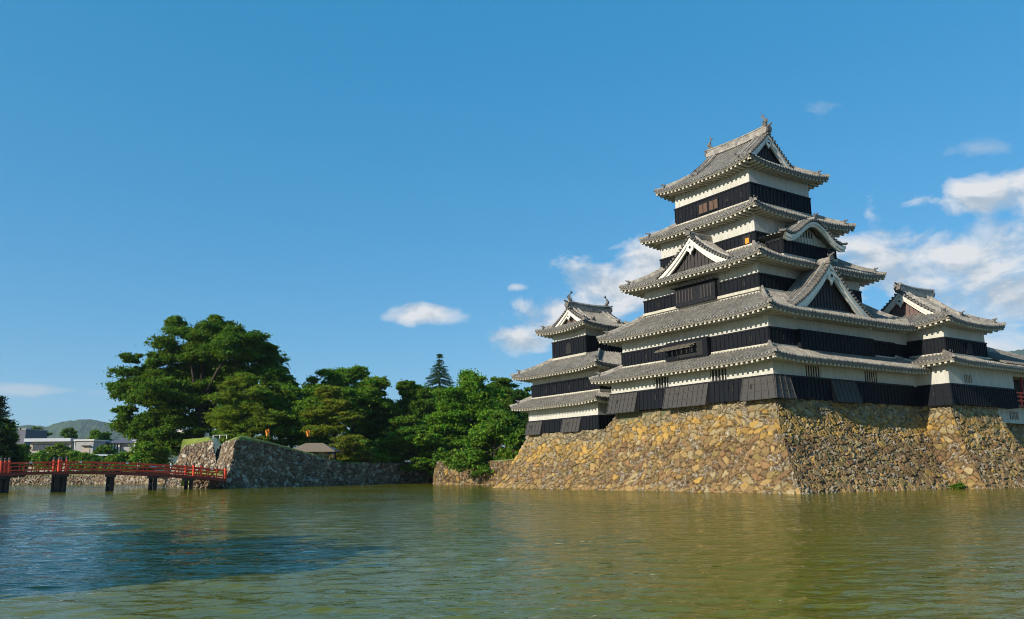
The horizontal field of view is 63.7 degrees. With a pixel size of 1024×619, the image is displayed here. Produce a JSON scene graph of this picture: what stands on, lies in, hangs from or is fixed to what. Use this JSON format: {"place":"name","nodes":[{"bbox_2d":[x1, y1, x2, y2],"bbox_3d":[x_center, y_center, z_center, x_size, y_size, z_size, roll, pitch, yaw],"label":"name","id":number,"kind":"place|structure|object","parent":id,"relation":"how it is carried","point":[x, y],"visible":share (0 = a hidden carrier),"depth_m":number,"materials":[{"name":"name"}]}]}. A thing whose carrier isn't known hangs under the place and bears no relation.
{"place":"outdoors","nodes":[
{"label":"outdoors","id":0,"kind":"place"},
{"bbox_2d":[127,467,172,469],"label":"castle grounds","id":1,"kind":"structure","parent":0,"point":[146,468],"depth_m":187.68,"materials":[{"name":"green plant"}]},
{"bbox_2d":[99,454,121,471],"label":"bush","id":2,"kind":"object","parent":1,"relation":"on","point":[113,458],"visible":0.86,"depth_m":197.54,"materials":[{"name":"green plant"}]},
{"bbox_2d":[116,451,133,468],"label":"bush","id":3,"kind":"object","parent":1,"relation":"on","point":[124,458],"visible":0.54,"depth_m":201.08,"materials":[{"name":"green plant"}]},
{"bbox_2d":[125,441,176,472],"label":"shrub","id":4,"kind":"object","parent":1,"relation":"on","point":[148,452],"visible":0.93,"depth_m":136.70,"materials":[{"name":"green plant"}]},
{"bbox_2d":[162,436,216,486],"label":"mound wall","id":5,"kind":"structure","parent":1,"relation":"on","point":[198,451],"depth_m":130.47,"materials":[{"name":"stone"}]},
{"bbox_2d":[96,313,301,456],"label":"zelkova tree","id":6,"kind":"object","parent":1,"relation":"on","point":[212,351],"visible":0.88,"depth_m":145.81,"materials":[{"name":"green plant"}]},
{"bbox_2d":[198,372,287,440],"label":"pine tree","id":7,"kind":"object","parent":1,"relation":"on","point":[229,417],"visible":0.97,"depth_m":132.68,"materials":[{"name":"green plant"}]},
{"bbox_2d":[215,436,345,487],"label":"stone wall","id":8,"kind":"structure","parent":1,"relation":"on","point":[250,462],"depth_m":116.17,"materials":[{"name":"stone"}]},
{"bbox_2d":[249,383,332,447],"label":"broadleaf tree","id":9,"kind":"object","parent":1,"relation":"on","point":[291,401],"visible":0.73,"depth_m":138.23,"materials":[{"name":"green plant"}]},
{"bbox_2d":[294,443,343,461],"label":"garden hut","id":10,"kind":"object","parent":1,"relation":"on","point":[323,449],"visible":0.69,"depth_m":126.31,"materials":[{"name":"grey"}]},
{"bbox_2d":[295,385,369,461],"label":"pine tree","id":11,"kind":"object","parent":1,"relation":"on","point":[335,428],"visible":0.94,"depth_m":133.30,"materials":[{"name":"green plant"}]},
{"bbox_2d":[302,364,401,432],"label":"broadleaf tree","id":12,"kind":"object","parent":1,"relation":"on","point":[367,393],"visible":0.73,"depth_m":153.61,"materials":[{"name":"green plant"}]},
{"bbox_2d":[342,418,463,461],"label":"broadleaf tree","id":13,"kind":"object","parent":1,"relation":"on","point":[368,436],"visible":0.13,"depth_m":162.58,"materials":[{"name":"green plant"}]},
{"bbox_2d":[369,379,441,461],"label":"broadleaf tree","id":14,"kind":"object","parent":1,"relation":"on","point":[416,402],"visible":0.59,"depth_m":156.07,"materials":[{"name":"green plant"}]},
{"bbox_2d":[367,426,462,476],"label":"cherry tree","id":15,"kind":"object","parent":1,"relation":"on","point":[397,446],"visible":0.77,"depth_m":140.59,"materials":[{"name":"green plant"}]},
{"bbox_2d":[427,447,452,467],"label":"shrub","id":16,"kind":"object","parent":1,"relation":"on","point":[443,453],"visible":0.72,"depth_m":127.49,"materials":[{"name":"green plant"}]},
{"bbox_2d":[423,354,463,449],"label":"fir tree","id":17,"kind":"object","parent":1,"relation":"on","point":[436,375],"visible":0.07,"depth_m":185.07,"materials":[{"name":"green plant"}]},
{"bbox_2d":[436,447,463,460],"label":"shrub","id":18,"kind":"object","parent":1,"relation":"on","point":[453,452],"visible":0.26,"depth_m":127.11,"materials":[{"name":"green plant"}]},
{"bbox_2d":[442,449,465,459],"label":"shrub","id":19,"kind":"object","parent":1,"relation":"on","point":[458,452],"visible":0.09,"depth_m":124.22,"materials":[{"name":"green plant"}]},
{"bbox_2d":[421,368,512,450],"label":"broadleaf tree","id":20,"kind":"object","parent":1,"relation":"on","point":[466,406],"visible":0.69,"depth_m":143.42,"materials":[{"name":"green plant"}]},
{"bbox_2d":[443,409,526,476],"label":"cherry tree","id":21,"kind":"object","parent":1,"relation":"on","point":[494,432],"visible":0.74,"depth_m":114.66,"materials":[{"name":"green plant"}]},
{"bbox_2d":[483,445,502,455],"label":"shrub","id":22,"kind":"object","parent":1,"relation":"on","point":[489,447],"visible":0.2,"depth_m":116.80,"materials":[{"name":"green plant"}]},
{"bbox_2d":[493,446,512,459],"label":"shrub","id":23,"kind":"object","parent":1,"relation":"on","point":[498,456],"visible":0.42,"depth_m":115.11,"materials":[{"name":"green plant"}]},
{"bbox_2d":[486,376,529,447],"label":"broadleaf tree","id":24,"kind":"object","parent":1,"relation":"on","point":[505,384],"visible":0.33,"depth_m":156.65,"materials":[{"name":"green plant"}]},
{"bbox_2d":[499,447,518,459],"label":"shrub","id":25,"kind":"object","parent":1,"relation":"on","point":[510,454],"visible":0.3,"depth_m":114.00,"materials":[{"name":"green plant"}]},
{"bbox_2d":[509,387,530,428],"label":"broadleaf tree","id":26,"kind":"object","parent":1,"relation":"on","point":[519,395],"visible":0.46,"depth_m":147.93,"materials":[{"name":"green plant"}]},
{"bbox_2d":[14,419,303,470],"bbox_3d":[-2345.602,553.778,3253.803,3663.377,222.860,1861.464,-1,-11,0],"label":"hills","id":27,"kind":"structure","parent":0,"point":[83,427],"depth_m":3058.94,"materials":[{"name":"green plant"}]},
{"bbox_2d":[176,427,410,461],"bbox_3d":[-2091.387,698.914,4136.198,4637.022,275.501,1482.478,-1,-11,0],"label":"hills","id":28,"kind":"structure","parent":0,"point":[288,445],"depth_m":3988.55,"materials":[{"name":"green plant"}]},
{"bbox_2d":[0,481,1023,618],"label":"water","id":29,"kind":"structure","parent":0,"point":[368,551],"depth_m":17.61,"materials":[{"name":"green liquid"}]},
{"bbox_2d":[9,470,171,484],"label":"embankment","id":30,"kind":"structure","parent":29,"relation":"in","point":[82,479],"depth_m":188.13,"materials":[{"name":"stone"}]},
{"bbox_2d":[20,462,140,471],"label":"hedge","id":31,"kind":"object","parent":30,"relation":"on","point":[77,467],"visible":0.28,"depth_m":190.63,"materials":[{"name":"green plant"}]},
{"bbox_2d":[0,456,226,492],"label":"arched bridge","id":32,"kind":"structure","parent":29,"relation":"in","point":[59,476],"depth_m":96.80,"materials":[{"name":"red paint"}]},
{"bbox_2d":[180,470,224,488],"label":"bridge abutment","id":33,"kind":"object","parent":29,"relation":"in","point":[201,484],"visible":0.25,"depth_m":106.60,"materials":[{"name":"stone"}]},
{"bbox_2d":[342,461,431,484],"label":"moat wall","id":34,"kind":"structure","parent":29,"relation":"in","point":[360,473],"depth_m":135.87,"materials":[{"name":"stone"}]},
{"bbox_2d":[356,448,378,463],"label":"shrub","id":35,"kind":"object","parent":34,"relation":"on","point":[368,456],"visible":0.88,"depth_m":134.07,"materials":[{"name":"green plant"}]},
{"bbox_2d":[375,453,392,464],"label":"shrub","id":36,"kind":"object","parent":34,"relation":"on","point":[380,457],"visible":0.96,"depth_m":136.55,"materials":[{"name":"green plant"}]},
{"bbox_2d":[432,459,513,484],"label":"sunlit moat wall","id":37,"kind":"structure","parent":29,"relation":"in","point":[443,475],"depth_m":118.61,"materials":[{"name":"stone"}]},
{"bbox_2d":[946,475,967,488],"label":"weed tuft","id":38,"kind":"object","parent":29,"relation":"in","point":[957,485],"visible":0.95,"depth_m":68.23,"materials":[{"name":"green plant"}]},
{"bbox_2d":[0,0,1023,445],"label":"sky","id":39,"kind":"structure","parent":0,"point":[386,187],"materials":[{"name":"blue"}]},
{"bbox_2d":[988,349,1023,367],"bbox_3d":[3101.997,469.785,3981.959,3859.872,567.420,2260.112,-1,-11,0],"label":"hills","id":40,"kind":"structure","parent":0,"point":[1020,352],"depth_m":3941.81,"materials":[{"name":"green plant"}]},
{"bbox_3d":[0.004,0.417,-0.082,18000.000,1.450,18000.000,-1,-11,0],"label":"ground","id":41,"kind":"structure","parent":0,"visible":0},
{"bbox_2d":[3,417,31,465],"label":"broadleaf tree","id":42,"kind":"object","parent":41,"relation":"on","point":[21,452],"visible":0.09,"depth_m":122.73,"materials":[{"name":"green plant"}]},
{"bbox_2d":[16,443,34,452],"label":"bush","id":43,"kind":"object","parent":41,"relation":"on","point":[26,447],"visible":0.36,"depth_m":226.88,"materials":[{"name":"green plant"}]},
{"bbox_2d":[20,454,32,467],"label":"bush","id":44,"kind":"object","parent":41,"relation":"on","point":[27,459],"visible":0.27,"depth_m":199.85,"materials":[{"name":"green plant"}]},
{"bbox_2d":[14,428,47,471],"bbox_3d":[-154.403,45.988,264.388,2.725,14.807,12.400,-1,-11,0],"label":"apartment block","id":45,"kind":"structure","parent":41,"relation":"on","point":[29,433],"depth_m":261.73,"materials":[{"name":"grey stone"}]},
{"bbox_2d":[28,449,46,471],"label":"bush","id":46,"kind":"object","parent":41,"relation":"on","point":[34,456],"visible":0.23,"depth_m":199.23,"materials":[{"name":"green plant"}]},
{"bbox_2d":[31,426,52,435],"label":"town tree","id":47,"kind":"object","parent":41,"relation":"on","point":[40,428],"visible":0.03,"depth_m":327.19,"materials":[{"name":"green plant"}]},
{"bbox_2d":[24,438,75,471],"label":"office building","id":48,"kind":"structure","parent":41,"relation":"on","point":[37,444],"depth_m":236.84,"materials":[{"name":"concrete"}]},
{"bbox_2d":[32,444,38,450],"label":"window","id":49,"kind":"structure","parent":48,"relation":"in","point":[35,446],"depth_m":236.98,"materials":[{"name":"grey glass"}]},
{"bbox_2d":[38,444,44,450],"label":"window","id":50,"kind":"structure","parent":48,"relation":"in","point":[41,446],"depth_m":236.98,"materials":[{"name":"grey glass"}]},
{"bbox_2d":[35,453,64,470],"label":"bush","id":51,"kind":"object","parent":41,"relation":"on","point":[45,457],"visible":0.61,"depth_m":196.88,"materials":[{"name":"green plant"}]},
{"bbox_2d":[45,442,71,460],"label":"town tree","id":52,"kind":"object","parent":41,"relation":"on","point":[61,449],"visible":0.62,"depth_m":201.72,"materials":[{"name":"green plant"}]},
{"bbox_2d":[59,427,77,438],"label":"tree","id":53,"kind":"object","parent":41,"relation":"on","point":[64,433],"visible":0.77,"depth_m":335.47,"materials":[{"name":"green plant"}]},
{"bbox_2d":[63,450,91,468],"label":"town tree","id":54,"kind":"object","parent":41,"relation":"on","point":[74,455],"visible":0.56,"depth_m":198.66,"materials":[{"name":"green plant"}]},
{"bbox_2d":[79,453,101,468],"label":"bush","id":55,"kind":"object","parent":41,"relation":"on","point":[92,458],"visible":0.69,"depth_m":198.59,"materials":[{"name":"green plant"}]},
{"bbox_2d":[72,439,109,470],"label":"storehouse","id":56,"kind":"structure","parent":41,"relation":"on","point":[89,446],"depth_m":225.33,"materials":[{"name":"paint"}]},
{"bbox_2d":[82,447,89,452],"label":"window","id":57,"kind":"structure","parent":56,"relation":"in","point":[85,449],"depth_m":224.97,"materials":[{"name":"white"}]},
{"bbox_2d":[87,429,113,440],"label":"town tree","id":58,"kind":"object","parent":41,"relation":"on","point":[97,434],"visible":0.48,"depth_m":234.70,"materials":[{"name":"green plant"}]},
{"bbox_2d":[92,444,118,464],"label":"town tree","id":59,"kind":"object","parent":41,"relation":"on","point":[104,449],"visible":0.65,"depth_m":220.62,"materials":[{"name":"green plant"}]},
{"bbox_2d":[106,438,137,471],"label":"hall","id":60,"kind":"structure","parent":41,"relation":"on","point":[121,444],"depth_m":233.02,"materials":[{"name":"concrete"}]},
{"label":"moat bank","id":61,"kind":"structure","parent":0,"visible":0},
{"bbox_2d":[0,395,28,478],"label":"cedar tree","id":62,"kind":"object","parent":61,"relation":"on","point":[6,446],"visible":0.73,"depth_m":118.82,"materials":[{"name":"green plant"}]},
{"bbox_2d":[493,399,1023,493],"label":"stone base","id":63,"kind":"object","parent":61,"relation":"on","point":[787,446],"visible":0.96,"depth_m":69.69,"materials":[{"name":"beige stone"}]},
{"bbox_2d":[510,291,628,434],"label":"keep","id":64,"kind":"structure","parent":63,"relation":"on","point":[566,396],"depth_m":89.18,"materials":[{"name":"white paint"}]},
{"bbox_2d":[566,342,570,353],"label":"arched window","id":65,"kind":"structure","parent":64,"relation":"in","point":[568,347],"depth_m":91.09,"materials":[{"name":"black wood"}]},
{"bbox_2d":[589,114,931,413],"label":"castle keep","id":66,"kind":"structure","parent":63,"relation":"on","point":[748,290],"depth_m":72.56,"materials":[{"name":"white paint"}]},
{"bbox_2d":[654,377,668,387],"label":"window","id":67,"kind":"structure","parent":66,"relation":"in","point":[660,382],"depth_m":74.33,"materials":[{"name":"white paint"}]},
{"bbox_2d":[676,340,702,358],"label":"window","id":68,"kind":"structure","parent":66,"relation":"in","point":[696,349],"depth_m":71.94,"materials":[{"name":"grey wood"}]},
{"bbox_2d":[698,201,707,214],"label":"window","id":69,"kind":"structure","parent":66,"relation":"in","point":[702,207],"depth_m":78.76,"materials":[{"name":"brown wood"}]},
{"bbox_2d":[708,197,718,211],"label":"window","id":70,"kind":"structure","parent":66,"relation":"in","point":[713,204],"depth_m":77.67,"materials":[{"name":"brown wood"}]},
{"bbox_2d":[710,368,726,380],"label":"window","id":71,"kind":"structure","parent":66,"relation":"in","point":[719,374],"depth_m":68.86,"materials":[{"name":"white paint"}]},
{"bbox_2d":[742,234,750,244],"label":"window","id":72,"kind":"structure","parent":66,"relation":"in","point":[747,240],"depth_m":72.39,"materials":[{"name":"orange wood"}]},
{"bbox_2d":[800,231,812,238],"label":"window","id":73,"kind":"structure","parent":66,"relation":"in","point":[807,234],"depth_m":72.75,"materials":[{"name":"white paint"}]},
{"bbox_2d":[805,365,820,377],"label":"window","id":74,"kind":"structure","parent":66,"relation":"in","point":[811,371],"depth_m":66.96,"materials":[{"name":"paint"}]},
{"bbox_2d":[864,371,877,382],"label":"window","id":75,"kind":"structure","parent":66,"relation":"in","point":[870,376],"depth_m":71.33,"materials":[{"name":"paint"}]},
{"bbox_2d":[880,282,1023,408],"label":"corner turret","id":76,"kind":"object","parent":63,"relation":"on","point":[947,344],"visible":0.67,"depth_m":75.50,"materials":[{"name":"white paint"}]},
{"bbox_2d":[964,374,972,382],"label":"window","id":77,"kind":"structure","parent":76,"relation":"in","point":[968,378],"depth_m":74.55,"materials":[{"name":"paint"}]},
{"bbox_2d":[967,342,972,353],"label":"arched window","id":78,"kind":"structure","parent":76,"relation":"in","point":[969,348],"depth_m":75.97,"materials":[{"name":"black wood"}]},
{"bbox_2d":[987,347,1023,424],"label":"moon viewing turret","id":79,"kind":"object","parent":63,"relation":"on","point":[1012,416],"visible":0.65,"depth_m":80.25,"materials":[{"name":"white paint"}]},
{"bbox_2d":[1009,411,1018,419],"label":"window","id":80,"kind":"structure","parent":79,"relation":"in","point":[1013,415],"depth_m":79.61,"materials":[{"name":"paint"}]}
]}

